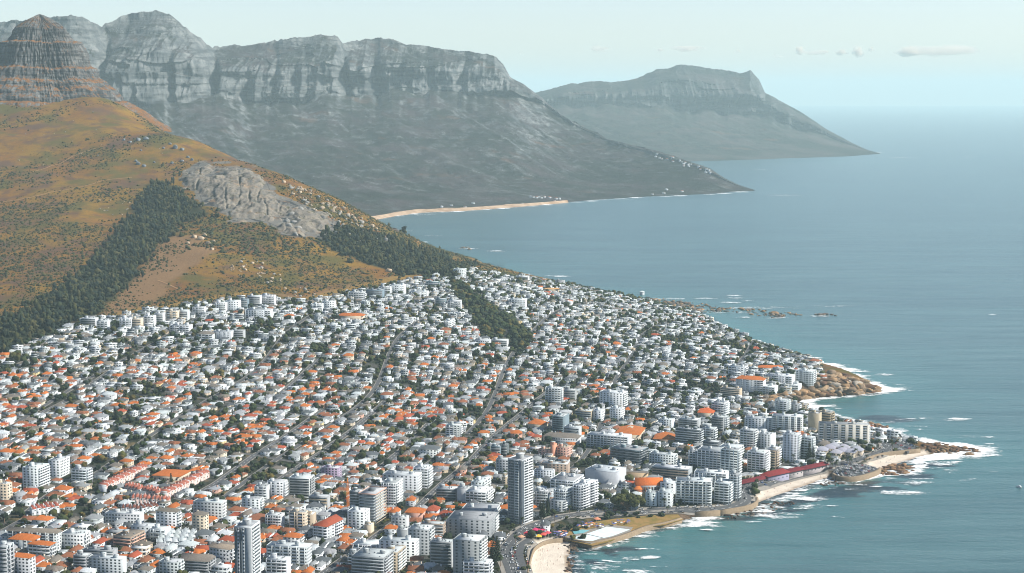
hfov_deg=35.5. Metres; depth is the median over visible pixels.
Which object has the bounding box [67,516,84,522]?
house
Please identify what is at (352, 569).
window
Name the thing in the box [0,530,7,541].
house
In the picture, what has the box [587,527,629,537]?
swimming pool
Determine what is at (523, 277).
apartment block
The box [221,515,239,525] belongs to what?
flat roofed house
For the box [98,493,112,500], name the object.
house
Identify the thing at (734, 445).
apartment block
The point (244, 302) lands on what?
apartment block
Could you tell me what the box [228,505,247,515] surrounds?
house
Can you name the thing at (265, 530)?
house
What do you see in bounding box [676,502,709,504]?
window
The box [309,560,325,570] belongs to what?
house
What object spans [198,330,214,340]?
apartment block
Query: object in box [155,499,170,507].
flat roofed house
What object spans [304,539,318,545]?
house
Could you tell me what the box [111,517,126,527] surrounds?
house
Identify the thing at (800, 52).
sky
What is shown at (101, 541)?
house
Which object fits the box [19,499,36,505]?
flat roofed house
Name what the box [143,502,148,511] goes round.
terrace house
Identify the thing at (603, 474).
shopping block
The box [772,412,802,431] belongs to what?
apartment block
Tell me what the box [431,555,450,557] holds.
window
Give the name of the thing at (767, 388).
apartment block
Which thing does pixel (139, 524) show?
apartment block
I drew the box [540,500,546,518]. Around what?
norfolk pine
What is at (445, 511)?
house
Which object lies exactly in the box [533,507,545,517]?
house
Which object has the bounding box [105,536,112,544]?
house
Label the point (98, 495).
house
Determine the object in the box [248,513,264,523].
tiled house
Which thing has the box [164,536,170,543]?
row unit
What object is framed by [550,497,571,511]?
apartment block
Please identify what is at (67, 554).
house
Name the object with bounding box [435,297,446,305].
apartment block
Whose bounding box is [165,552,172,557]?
broadleaf tree
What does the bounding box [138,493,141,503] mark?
townhouse
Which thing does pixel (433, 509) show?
corner house
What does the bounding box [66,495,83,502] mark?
house
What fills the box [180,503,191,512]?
house
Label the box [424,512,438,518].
house
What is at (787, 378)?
apartment block
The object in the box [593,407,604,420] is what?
apartment block
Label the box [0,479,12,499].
apartment block
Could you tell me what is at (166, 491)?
townhouse
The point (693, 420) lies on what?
apartment block
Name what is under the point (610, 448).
window
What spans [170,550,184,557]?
house
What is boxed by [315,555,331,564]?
house
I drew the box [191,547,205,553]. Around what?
house
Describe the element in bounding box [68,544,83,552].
house
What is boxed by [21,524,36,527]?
flat roofed house
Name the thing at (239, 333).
apartment block
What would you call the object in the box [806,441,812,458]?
norfolk pine
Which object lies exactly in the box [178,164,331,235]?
granite face
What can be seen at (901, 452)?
promenade wall
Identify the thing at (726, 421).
apartment block
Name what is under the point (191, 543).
house
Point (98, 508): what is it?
house
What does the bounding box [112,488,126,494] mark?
flat roofed house
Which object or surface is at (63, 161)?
footpath
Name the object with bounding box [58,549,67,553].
flat roofed house
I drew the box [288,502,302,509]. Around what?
house
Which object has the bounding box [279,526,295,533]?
house
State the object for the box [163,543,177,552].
house
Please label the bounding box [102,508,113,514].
flat roofed house
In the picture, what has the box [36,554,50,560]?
house
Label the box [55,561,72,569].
house
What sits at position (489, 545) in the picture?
house
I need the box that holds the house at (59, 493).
[45,490,65,498]
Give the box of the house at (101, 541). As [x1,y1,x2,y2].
[92,537,107,546]
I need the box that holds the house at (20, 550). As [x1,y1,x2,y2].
[14,547,27,552]
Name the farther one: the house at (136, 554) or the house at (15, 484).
the house at (15, 484)
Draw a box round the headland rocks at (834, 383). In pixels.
[754,369,881,402]
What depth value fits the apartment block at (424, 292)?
2809.98 m
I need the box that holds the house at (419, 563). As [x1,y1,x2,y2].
[413,561,423,564]
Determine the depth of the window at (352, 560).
1473.82 m
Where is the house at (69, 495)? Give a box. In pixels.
[63,492,76,500]
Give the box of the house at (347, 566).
[336,563,351,572]
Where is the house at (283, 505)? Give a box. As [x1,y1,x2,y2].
[276,503,288,507]
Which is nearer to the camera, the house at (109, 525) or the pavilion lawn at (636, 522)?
the house at (109, 525)
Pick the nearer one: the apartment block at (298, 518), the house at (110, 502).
the apartment block at (298, 518)
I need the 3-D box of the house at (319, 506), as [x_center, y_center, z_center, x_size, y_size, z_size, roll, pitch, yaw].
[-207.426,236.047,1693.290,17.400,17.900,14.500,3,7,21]
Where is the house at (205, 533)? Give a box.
[195,529,215,538]
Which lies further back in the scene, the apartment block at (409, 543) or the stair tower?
the stair tower
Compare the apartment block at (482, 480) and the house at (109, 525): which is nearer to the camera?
the house at (109, 525)
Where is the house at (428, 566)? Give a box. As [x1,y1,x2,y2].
[423,562,436,570]
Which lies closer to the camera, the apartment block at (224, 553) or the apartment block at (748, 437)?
the apartment block at (224, 553)
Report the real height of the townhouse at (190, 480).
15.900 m
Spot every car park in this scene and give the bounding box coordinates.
[833,464,877,479]
[891,441,917,453]
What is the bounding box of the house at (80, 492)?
[74,490,86,495]
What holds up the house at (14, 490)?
on the hillside terrain at (20, 147)
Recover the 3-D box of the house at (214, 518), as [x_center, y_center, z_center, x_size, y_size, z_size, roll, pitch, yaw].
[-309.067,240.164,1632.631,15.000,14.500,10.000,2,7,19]
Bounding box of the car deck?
[626,470,648,477]
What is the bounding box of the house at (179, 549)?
[173,547,185,551]
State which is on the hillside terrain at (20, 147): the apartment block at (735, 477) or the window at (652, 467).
the apartment block at (735, 477)
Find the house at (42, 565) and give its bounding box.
[36,561,52,570]
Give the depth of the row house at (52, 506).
1624.08 m
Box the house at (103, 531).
[100,527,110,535]
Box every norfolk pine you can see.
[488,538,497,564]
[494,536,501,563]
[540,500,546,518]
[545,498,550,511]
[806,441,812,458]
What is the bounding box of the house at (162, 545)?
[153,541,169,549]
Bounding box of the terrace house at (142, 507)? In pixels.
[139,503,145,511]
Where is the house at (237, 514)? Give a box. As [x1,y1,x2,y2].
[229,511,242,517]
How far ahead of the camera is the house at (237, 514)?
1647.17 m
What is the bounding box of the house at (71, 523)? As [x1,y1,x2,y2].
[63,521,75,528]
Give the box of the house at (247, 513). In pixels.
[240,508,252,517]
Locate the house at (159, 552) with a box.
[150,548,165,557]
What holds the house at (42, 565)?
on the hillside terrain at (20, 147)
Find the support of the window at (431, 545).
in the apartment block at (441, 550)
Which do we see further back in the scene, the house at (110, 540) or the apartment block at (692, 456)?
the apartment block at (692, 456)
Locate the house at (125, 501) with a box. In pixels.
[117,499,134,506]
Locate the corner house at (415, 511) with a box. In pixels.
[404,507,426,519]
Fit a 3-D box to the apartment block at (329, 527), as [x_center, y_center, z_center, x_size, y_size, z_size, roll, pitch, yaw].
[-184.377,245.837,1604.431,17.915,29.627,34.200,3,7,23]
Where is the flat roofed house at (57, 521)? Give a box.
[50,519,66,524]
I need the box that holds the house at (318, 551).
[312,547,323,559]
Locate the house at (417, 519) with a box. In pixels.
[409,516,421,524]
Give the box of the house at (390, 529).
[384,524,397,535]
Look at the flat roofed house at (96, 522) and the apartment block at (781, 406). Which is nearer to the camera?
the flat roofed house at (96, 522)
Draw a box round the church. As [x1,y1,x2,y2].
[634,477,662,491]
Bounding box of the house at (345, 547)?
[337,543,352,552]
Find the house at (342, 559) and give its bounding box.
[337,555,347,564]
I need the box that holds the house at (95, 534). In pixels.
[90,531,100,540]
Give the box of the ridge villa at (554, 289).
[545,288,558,291]
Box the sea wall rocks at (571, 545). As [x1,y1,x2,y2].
[561,478,845,571]
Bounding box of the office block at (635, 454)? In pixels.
[610,443,648,465]
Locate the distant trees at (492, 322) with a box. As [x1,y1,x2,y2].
[0,268,918,572]
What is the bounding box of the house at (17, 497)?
[13,490,26,502]
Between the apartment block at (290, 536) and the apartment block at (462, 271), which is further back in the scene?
the apartment block at (462, 271)
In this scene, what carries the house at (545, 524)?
on the hillside terrain at (20, 147)
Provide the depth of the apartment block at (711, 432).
2061.85 m
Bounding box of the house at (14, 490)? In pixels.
[12,487,19,493]
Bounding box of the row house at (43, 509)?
[39,503,45,514]
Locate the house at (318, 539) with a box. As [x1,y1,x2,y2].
[308,537,320,541]
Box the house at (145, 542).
[134,540,153,549]
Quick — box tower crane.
[318,478,357,506]
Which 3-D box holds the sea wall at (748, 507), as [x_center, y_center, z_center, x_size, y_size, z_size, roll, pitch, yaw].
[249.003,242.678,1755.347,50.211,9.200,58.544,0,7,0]
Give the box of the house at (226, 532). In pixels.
[216,529,233,535]
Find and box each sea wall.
[563,518,681,543]
[695,510,719,516]
[720,497,757,515]
[832,467,880,481]
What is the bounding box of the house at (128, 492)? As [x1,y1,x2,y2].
[123,490,133,498]
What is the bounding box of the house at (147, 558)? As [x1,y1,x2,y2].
[136,555,152,562]
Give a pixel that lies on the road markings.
(454, 473)
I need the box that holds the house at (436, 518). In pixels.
[430,515,441,520]
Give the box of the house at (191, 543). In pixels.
[177,539,199,547]
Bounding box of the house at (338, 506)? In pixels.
[328,504,343,508]
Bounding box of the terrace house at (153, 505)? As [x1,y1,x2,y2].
[150,501,155,510]
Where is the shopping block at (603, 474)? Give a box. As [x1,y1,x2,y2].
[585,464,625,483]
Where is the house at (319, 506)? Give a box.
[306,501,325,512]
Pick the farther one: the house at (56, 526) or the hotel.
the hotel
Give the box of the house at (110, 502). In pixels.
[103,499,116,505]
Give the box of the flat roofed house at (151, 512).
[144,510,155,519]
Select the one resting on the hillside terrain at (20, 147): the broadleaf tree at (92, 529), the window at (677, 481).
the broadleaf tree at (92, 529)
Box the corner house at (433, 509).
[426,505,440,512]
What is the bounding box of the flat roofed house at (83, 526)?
[71,523,90,529]
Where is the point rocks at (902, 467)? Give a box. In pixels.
[868,421,980,475]
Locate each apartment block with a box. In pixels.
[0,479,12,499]
[0,540,15,572]
[7,526,61,550]
[8,532,41,549]
[14,551,35,572]
[22,462,50,487]
[28,539,56,557]
[48,454,69,477]
[61,528,91,547]
[71,465,92,481]
[73,550,91,567]
[80,316,98,325]
[82,545,117,554]
[88,552,126,572]
[96,319,109,329]
[105,509,143,523]
[113,529,145,546]
[119,315,132,326]
[131,519,155,538]
[132,316,143,327]
[143,313,155,325]
[149,523,170,539]
[154,311,164,322]
[155,506,181,528]
[158,556,184,572]
[166,309,179,318]
[169,322,192,333]
[177,308,189,320]
[180,552,215,572]
[191,510,208,531]
[192,304,205,314]
[193,497,226,521]
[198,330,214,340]
[208,542,234,562]
[213,329,233,339]
[215,300,227,310]
[225,298,240,309]
[232,328,245,337]
[239,297,248,307]
[242,495,264,509]
[245,307,272,317]
[247,294,261,305]
[254,482,269,498]
[262,293,275,303]
[265,510,284,526]
[266,540,311,566]
[266,553,290,572]
[267,478,288,498]
[282,531,304,541]
[289,473,315,497]
[289,507,307,530]
[308,510,315,525]
[309,492,329,509]
[311,302,323,311]
[312,514,343,539]
[321,464,341,477]
[322,299,335,309]
[347,506,369,529]
[348,290,365,298]
[348,548,355,564]
[351,547,394,572]
[352,538,378,550]
[358,486,386,524]
[364,521,373,532]
[366,288,384,297]
[378,284,391,292]
[379,535,418,561]
[381,477,402,505]
[382,470,421,492]
[387,545,406,572]
[389,283,405,292]
[391,512,408,526]
[397,525,408,536]
[408,523,434,554]
[409,289,428,296]
[413,462,432,488]
[421,519,445,535]
[426,280,439,285]
[430,537,452,566]
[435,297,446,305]
[436,484,457,499]
[444,318,455,327]
[446,421,462,436]
[447,298,461,308]
[447,510,498,537]
[453,268,466,274]
[453,533,487,572]
[457,483,470,501]
[461,503,500,513]
[463,557,493,572]
[465,485,493,503]
[471,476,490,485]
[473,337,490,345]
[491,337,508,346]
[491,443,500,453]
[496,455,508,472]
[500,441,508,455]
[502,472,507,483]
[509,297,526,307]
[516,275,528,279]
[534,466,554,478]
[535,487,549,506]
[538,446,549,454]
[540,460,569,473]
[545,385,563,402]
[550,472,584,487]
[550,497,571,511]
[552,412,568,432]
[553,485,572,505]
[556,443,571,456]
[564,386,576,398]
[564,424,581,437]
[572,478,598,509]
[575,408,593,419]
[587,431,631,448]
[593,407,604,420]
[599,389,627,406]
[610,405,624,420]
[645,489,657,505]
[649,450,677,464]
[652,462,691,480]
[658,416,674,427]
[658,487,673,506]
[660,478,675,493]
[675,425,703,444]
[678,415,700,427]
[688,446,696,466]
[694,468,728,482]
[697,445,721,469]
[703,425,717,439]
[703,437,720,446]
[711,399,729,414]
[711,412,725,430]
[719,443,744,453]
[720,385,741,396]
[720,398,729,413]
[720,445,742,473]
[722,414,729,428]
[728,363,747,375]
[729,469,741,500]
[735,375,765,391]
[740,426,757,448]
[744,415,771,431]
[747,447,769,472]
[751,383,777,394]
[758,430,773,448]
[760,429,775,445]
[765,372,794,389]
[768,444,781,466]
[770,446,779,469]
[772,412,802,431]
[774,397,790,410]
[775,398,788,411]
[783,430,801,461]
[791,400,801,411]
[792,381,801,390]
[796,367,816,386]
[800,402,809,409]
[801,433,815,459]
[808,409,821,430]
[818,420,870,444]
[819,409,834,420]
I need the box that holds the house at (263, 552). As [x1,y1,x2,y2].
[261,548,266,556]
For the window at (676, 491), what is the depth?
1753.20 m
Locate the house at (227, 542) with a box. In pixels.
[221,540,233,544]
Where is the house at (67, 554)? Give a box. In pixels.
[61,551,75,557]
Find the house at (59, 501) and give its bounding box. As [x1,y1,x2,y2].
[50,498,63,504]
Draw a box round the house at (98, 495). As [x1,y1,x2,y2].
[92,493,105,499]
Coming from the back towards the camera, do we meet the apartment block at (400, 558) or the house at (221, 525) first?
the house at (221, 525)
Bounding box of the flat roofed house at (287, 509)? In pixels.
[285,506,300,515]
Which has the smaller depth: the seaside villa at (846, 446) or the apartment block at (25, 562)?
the apartment block at (25, 562)
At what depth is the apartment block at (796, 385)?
2396.27 m
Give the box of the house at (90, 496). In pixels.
[84,494,94,502]
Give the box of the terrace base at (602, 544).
[575,524,667,548]
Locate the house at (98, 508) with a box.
[90,503,105,513]
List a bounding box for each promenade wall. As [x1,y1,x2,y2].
[527,538,562,571]
[864,448,920,459]
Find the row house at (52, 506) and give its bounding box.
[49,502,54,509]
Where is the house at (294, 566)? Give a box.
[291,563,298,569]
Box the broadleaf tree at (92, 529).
[88,524,98,531]
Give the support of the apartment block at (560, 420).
on the hillside terrain at (20, 147)
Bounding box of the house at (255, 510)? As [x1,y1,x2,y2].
[251,507,261,513]
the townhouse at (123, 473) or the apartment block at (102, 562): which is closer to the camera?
the apartment block at (102, 562)
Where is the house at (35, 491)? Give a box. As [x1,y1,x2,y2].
[23,487,38,494]
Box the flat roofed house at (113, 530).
[104,528,123,535]
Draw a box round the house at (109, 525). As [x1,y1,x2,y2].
[104,523,112,527]
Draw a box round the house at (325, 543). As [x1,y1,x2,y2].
[320,541,334,546]
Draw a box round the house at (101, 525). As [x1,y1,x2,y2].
[90,522,105,532]
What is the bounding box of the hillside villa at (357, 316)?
[338,313,365,319]
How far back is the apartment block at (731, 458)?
1856.23 m
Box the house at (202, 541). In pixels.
[194,538,207,544]
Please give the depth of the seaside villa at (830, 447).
1997.20 m
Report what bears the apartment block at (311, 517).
on the hillside terrain at (20, 147)
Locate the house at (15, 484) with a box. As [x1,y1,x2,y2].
[8,481,21,489]
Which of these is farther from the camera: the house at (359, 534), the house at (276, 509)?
the house at (276, 509)
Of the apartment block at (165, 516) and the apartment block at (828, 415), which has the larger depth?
the apartment block at (828, 415)
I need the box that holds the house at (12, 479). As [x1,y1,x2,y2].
[5,477,15,481]
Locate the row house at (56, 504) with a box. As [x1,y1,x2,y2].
[53,501,59,512]
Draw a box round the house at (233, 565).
[224,561,234,569]
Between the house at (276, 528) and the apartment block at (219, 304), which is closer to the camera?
the house at (276, 528)
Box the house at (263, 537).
[260,533,266,541]
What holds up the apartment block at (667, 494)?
on the hillside terrain at (20, 147)
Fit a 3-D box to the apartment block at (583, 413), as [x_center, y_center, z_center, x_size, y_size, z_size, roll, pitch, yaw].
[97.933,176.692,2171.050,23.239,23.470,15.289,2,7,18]
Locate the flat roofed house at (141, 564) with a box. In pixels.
[137,562,150,568]
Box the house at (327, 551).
[323,547,336,556]
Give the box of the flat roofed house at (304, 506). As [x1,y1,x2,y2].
[300,503,308,509]
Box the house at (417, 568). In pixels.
[407,564,423,571]
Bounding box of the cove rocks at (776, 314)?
[392,228,836,317]
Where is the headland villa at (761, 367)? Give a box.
[758,365,782,370]
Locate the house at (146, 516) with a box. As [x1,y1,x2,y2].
[144,514,154,521]
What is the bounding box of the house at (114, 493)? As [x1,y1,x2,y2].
[109,490,119,499]
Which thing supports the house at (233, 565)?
on the hillside terrain at (20, 147)
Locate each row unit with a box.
[156,537,163,543]
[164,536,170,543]
[165,531,172,537]
[171,537,178,545]
[173,532,179,537]
[178,535,185,542]
[180,531,187,538]
[182,527,189,533]
[188,532,194,538]
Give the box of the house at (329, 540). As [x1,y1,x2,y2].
[325,538,336,546]
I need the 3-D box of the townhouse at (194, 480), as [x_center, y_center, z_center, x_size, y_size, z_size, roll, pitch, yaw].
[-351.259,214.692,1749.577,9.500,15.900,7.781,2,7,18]
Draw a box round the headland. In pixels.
[536,65,879,160]
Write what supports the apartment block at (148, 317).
on the hillside terrain at (20, 147)
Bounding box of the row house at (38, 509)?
[35,503,40,514]
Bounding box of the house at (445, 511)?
[439,509,452,514]
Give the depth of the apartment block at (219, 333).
2369.17 m
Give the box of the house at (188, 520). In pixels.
[182,515,191,524]
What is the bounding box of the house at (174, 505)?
[167,502,179,507]
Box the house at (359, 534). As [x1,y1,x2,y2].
[349,531,364,538]
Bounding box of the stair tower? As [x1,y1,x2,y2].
[550,441,556,456]
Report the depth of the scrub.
3125.88 m
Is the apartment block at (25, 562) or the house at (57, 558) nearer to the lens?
the apartment block at (25, 562)
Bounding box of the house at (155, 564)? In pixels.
[149,560,158,572]
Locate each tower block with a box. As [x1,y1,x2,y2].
[234,517,260,572]
[508,452,532,523]
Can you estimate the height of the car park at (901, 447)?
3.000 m
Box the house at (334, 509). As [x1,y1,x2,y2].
[327,507,339,512]
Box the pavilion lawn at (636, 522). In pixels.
[566,514,682,545]
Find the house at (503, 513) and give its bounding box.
[499,509,507,519]
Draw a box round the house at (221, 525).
[211,522,227,529]
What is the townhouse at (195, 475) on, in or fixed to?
on the hillside terrain at (20, 147)
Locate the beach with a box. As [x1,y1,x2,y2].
[371,200,568,219]
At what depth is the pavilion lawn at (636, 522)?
1684.60 m
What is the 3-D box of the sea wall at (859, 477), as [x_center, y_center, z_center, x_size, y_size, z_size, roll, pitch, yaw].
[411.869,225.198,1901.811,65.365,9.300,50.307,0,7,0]
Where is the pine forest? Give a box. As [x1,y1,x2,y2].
[0,170,482,351]
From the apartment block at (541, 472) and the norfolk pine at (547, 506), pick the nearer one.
the norfolk pine at (547, 506)
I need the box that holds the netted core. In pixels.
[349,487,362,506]
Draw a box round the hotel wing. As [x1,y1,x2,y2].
[714,477,733,504]
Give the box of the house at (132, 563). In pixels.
[127,559,139,568]
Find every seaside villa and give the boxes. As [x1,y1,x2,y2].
[817,446,828,453]
[818,440,829,445]
[825,444,835,452]
[829,449,842,458]
[830,442,839,448]
[837,444,850,448]
[838,447,846,454]
[844,448,856,457]
[852,446,864,455]
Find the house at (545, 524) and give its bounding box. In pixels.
[540,519,550,531]
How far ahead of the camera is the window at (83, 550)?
1494.84 m
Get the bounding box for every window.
[83,550,112,552]
[184,561,207,563]
[184,564,207,566]
[187,570,207,572]
[352,557,382,559]
[352,560,382,563]
[352,563,382,566]
[352,566,382,569]
[352,569,382,572]
[431,542,450,544]
[431,545,450,547]
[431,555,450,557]
[431,558,450,560]
[464,563,487,565]
[464,566,487,568]
[587,435,626,438]
[587,437,626,440]
[587,439,626,442]
[587,441,616,444]
[610,448,638,452]
[610,450,638,455]
[610,453,638,457]
[610,455,638,460]
[652,467,687,470]
[652,470,687,473]
[652,472,687,475]
[676,486,710,488]
[676,489,710,490]
[676,491,710,493]
[676,494,710,496]
[676,497,710,498]
[676,499,709,501]
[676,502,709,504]
[677,481,710,483]
[677,484,710,485]
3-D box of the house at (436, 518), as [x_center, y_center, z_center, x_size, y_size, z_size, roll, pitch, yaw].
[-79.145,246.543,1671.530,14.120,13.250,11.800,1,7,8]
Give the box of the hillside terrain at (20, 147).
[0,97,952,572]
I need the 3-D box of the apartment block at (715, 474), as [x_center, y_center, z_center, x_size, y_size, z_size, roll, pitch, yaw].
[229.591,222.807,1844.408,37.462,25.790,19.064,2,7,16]
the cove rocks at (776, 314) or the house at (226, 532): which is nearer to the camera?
the house at (226, 532)
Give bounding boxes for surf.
[427,157,1000,572]
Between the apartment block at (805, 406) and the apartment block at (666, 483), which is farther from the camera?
the apartment block at (805, 406)
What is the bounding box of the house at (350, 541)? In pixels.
[343,538,356,543]
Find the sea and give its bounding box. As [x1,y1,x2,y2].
[378,106,1023,572]
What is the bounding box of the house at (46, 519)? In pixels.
[32,514,54,526]
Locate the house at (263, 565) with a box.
[261,562,265,570]
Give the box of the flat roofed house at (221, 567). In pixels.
[210,563,232,572]
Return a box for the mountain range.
[0,10,753,215]
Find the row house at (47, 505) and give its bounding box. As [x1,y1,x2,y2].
[44,502,49,513]
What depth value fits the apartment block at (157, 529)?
1566.26 m
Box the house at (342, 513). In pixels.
[333,509,346,517]
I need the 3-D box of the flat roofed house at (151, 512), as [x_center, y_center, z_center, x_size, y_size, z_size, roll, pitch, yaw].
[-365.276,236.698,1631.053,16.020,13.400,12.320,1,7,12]
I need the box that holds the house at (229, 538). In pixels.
[218,535,234,542]
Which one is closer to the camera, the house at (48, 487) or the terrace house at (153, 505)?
the terrace house at (153, 505)
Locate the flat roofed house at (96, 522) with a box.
[91,520,105,525]
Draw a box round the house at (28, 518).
[22,515,36,523]
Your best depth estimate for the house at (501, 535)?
1607.96 m
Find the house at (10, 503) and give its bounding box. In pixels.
[0,499,15,507]
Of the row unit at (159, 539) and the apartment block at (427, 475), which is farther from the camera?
the apartment block at (427, 475)
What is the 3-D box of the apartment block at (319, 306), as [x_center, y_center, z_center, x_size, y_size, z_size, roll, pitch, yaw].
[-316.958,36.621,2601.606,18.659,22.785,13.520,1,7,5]
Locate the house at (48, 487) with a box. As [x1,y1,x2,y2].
[42,483,55,492]
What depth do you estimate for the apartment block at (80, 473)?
1725.39 m
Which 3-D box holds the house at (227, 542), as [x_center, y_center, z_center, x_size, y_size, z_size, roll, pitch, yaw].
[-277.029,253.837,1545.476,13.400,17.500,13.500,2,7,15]
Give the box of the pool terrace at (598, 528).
[566,525,632,543]
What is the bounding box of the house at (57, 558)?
[47,554,62,562]
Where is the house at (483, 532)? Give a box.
[478,530,487,537]
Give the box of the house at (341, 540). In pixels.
[336,534,349,546]
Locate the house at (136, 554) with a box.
[127,550,141,560]
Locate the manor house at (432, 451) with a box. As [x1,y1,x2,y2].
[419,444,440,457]
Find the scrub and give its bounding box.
[0,101,530,572]
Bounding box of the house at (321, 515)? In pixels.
[316,510,330,519]
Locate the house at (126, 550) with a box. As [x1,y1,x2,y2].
[118,545,132,553]
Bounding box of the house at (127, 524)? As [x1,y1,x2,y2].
[122,521,133,527]
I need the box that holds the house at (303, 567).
[298,564,314,569]
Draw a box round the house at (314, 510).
[305,508,318,513]
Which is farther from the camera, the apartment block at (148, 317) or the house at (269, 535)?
the apartment block at (148, 317)
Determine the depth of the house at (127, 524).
1590.62 m
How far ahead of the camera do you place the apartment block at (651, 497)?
1744.95 m
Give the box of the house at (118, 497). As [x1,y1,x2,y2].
[114,493,124,501]
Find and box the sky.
[0,0,1023,105]
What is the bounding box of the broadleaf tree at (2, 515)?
[0,512,7,522]
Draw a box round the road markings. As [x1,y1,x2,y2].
[43,359,886,572]
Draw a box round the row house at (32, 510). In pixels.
[29,504,36,515]
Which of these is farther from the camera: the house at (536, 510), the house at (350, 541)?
the house at (536, 510)
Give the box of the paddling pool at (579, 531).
[573,529,588,533]
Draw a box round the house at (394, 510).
[389,507,401,517]
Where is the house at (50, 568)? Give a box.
[45,564,63,572]
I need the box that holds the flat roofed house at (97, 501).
[92,498,106,506]
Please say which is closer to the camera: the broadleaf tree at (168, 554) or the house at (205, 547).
the broadleaf tree at (168, 554)
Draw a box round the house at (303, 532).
[296,530,306,536]
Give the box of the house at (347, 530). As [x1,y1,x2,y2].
[341,527,356,532]
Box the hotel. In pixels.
[675,476,712,505]
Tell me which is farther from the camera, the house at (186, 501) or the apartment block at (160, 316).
the apartment block at (160, 316)
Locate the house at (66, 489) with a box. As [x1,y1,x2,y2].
[54,484,73,494]
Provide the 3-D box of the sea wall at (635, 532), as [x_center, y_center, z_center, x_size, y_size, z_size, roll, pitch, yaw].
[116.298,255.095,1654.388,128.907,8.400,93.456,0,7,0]
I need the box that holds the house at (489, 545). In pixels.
[487,540,495,552]
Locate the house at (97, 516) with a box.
[84,513,104,522]
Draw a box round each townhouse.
[98,481,108,491]
[102,479,111,490]
[107,477,116,484]
[112,474,121,482]
[118,472,126,481]
[121,471,129,480]
[123,469,132,479]
[127,468,135,478]
[127,482,133,490]
[129,466,138,475]
[135,463,144,470]
[135,492,139,503]
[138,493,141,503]
[142,493,146,502]
[145,485,152,494]
[146,494,150,502]
[151,487,158,496]
[154,488,161,494]
[154,494,159,501]
[161,488,169,496]
[163,486,172,496]
[170,483,179,491]
[176,480,185,488]
[179,479,188,487]
[182,476,192,487]
[187,475,195,484]
[189,473,199,483]
[193,472,202,480]
[195,469,205,480]
[200,468,209,478]
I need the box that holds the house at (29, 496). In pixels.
[22,493,37,499]
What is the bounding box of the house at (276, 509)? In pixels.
[271,506,284,511]
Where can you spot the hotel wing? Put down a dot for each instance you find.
(723, 491)
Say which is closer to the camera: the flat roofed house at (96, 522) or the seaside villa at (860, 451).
the flat roofed house at (96, 522)
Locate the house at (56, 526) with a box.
[49,523,61,528]
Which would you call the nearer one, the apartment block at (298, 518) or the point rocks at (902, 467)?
the apartment block at (298, 518)
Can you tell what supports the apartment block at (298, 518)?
on the hillside terrain at (20, 147)
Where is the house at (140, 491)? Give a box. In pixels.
[130,489,145,495]
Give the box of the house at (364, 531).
[352,529,367,536]
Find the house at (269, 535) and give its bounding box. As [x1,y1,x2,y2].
[266,532,278,540]
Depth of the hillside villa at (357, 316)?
2547.63 m
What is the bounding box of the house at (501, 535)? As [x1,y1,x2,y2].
[494,531,505,539]
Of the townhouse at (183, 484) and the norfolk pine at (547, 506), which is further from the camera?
the townhouse at (183, 484)
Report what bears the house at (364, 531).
on the hillside terrain at (20, 147)
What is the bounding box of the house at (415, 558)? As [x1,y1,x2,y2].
[409,555,423,564]
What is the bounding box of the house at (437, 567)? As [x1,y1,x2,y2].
[431,564,445,571]
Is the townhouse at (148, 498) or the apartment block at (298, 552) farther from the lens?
the townhouse at (148, 498)
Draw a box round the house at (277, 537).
[270,535,283,541]
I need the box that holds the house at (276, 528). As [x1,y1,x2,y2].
[267,524,281,532]
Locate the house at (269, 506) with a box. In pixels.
[264,503,277,509]
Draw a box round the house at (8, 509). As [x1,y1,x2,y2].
[0,506,12,514]
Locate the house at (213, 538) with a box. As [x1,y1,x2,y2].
[205,534,219,544]
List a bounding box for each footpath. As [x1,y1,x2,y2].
[4,177,131,201]
[31,148,94,172]
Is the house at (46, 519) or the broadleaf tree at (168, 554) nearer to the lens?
the broadleaf tree at (168, 554)
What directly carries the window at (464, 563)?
in the apartment block at (483, 565)
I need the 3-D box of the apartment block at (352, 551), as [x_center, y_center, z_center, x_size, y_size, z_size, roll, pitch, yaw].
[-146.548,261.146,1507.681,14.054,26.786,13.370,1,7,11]
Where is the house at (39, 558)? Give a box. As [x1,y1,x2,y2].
[35,555,44,564]
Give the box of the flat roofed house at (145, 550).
[130,544,151,555]
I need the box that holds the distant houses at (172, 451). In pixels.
[0,267,917,572]
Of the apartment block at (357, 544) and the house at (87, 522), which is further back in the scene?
the house at (87, 522)
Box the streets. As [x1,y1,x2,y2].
[0,283,891,572]
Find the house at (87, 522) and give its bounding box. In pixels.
[78,520,91,524]
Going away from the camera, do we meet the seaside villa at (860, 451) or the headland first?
the seaside villa at (860, 451)
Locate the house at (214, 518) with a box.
[209,516,217,522]
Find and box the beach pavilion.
[742,461,828,485]
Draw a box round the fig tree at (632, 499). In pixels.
[609,492,645,509]
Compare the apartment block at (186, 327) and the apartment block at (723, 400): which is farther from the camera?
the apartment block at (186, 327)
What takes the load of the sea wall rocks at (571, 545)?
on the hillside terrain at (20, 147)
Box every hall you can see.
[151,469,191,481]
[527,419,548,428]
[542,431,580,443]
[615,425,644,439]
[653,432,674,442]
[697,408,715,416]
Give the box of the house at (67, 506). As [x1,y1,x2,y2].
[59,502,76,510]
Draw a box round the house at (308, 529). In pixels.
[298,525,312,536]
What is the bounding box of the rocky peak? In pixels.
[0,14,171,131]
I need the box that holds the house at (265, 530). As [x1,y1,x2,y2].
[260,527,274,533]
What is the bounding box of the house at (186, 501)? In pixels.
[180,498,193,505]
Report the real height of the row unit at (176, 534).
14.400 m
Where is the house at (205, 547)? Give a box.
[195,544,208,553]

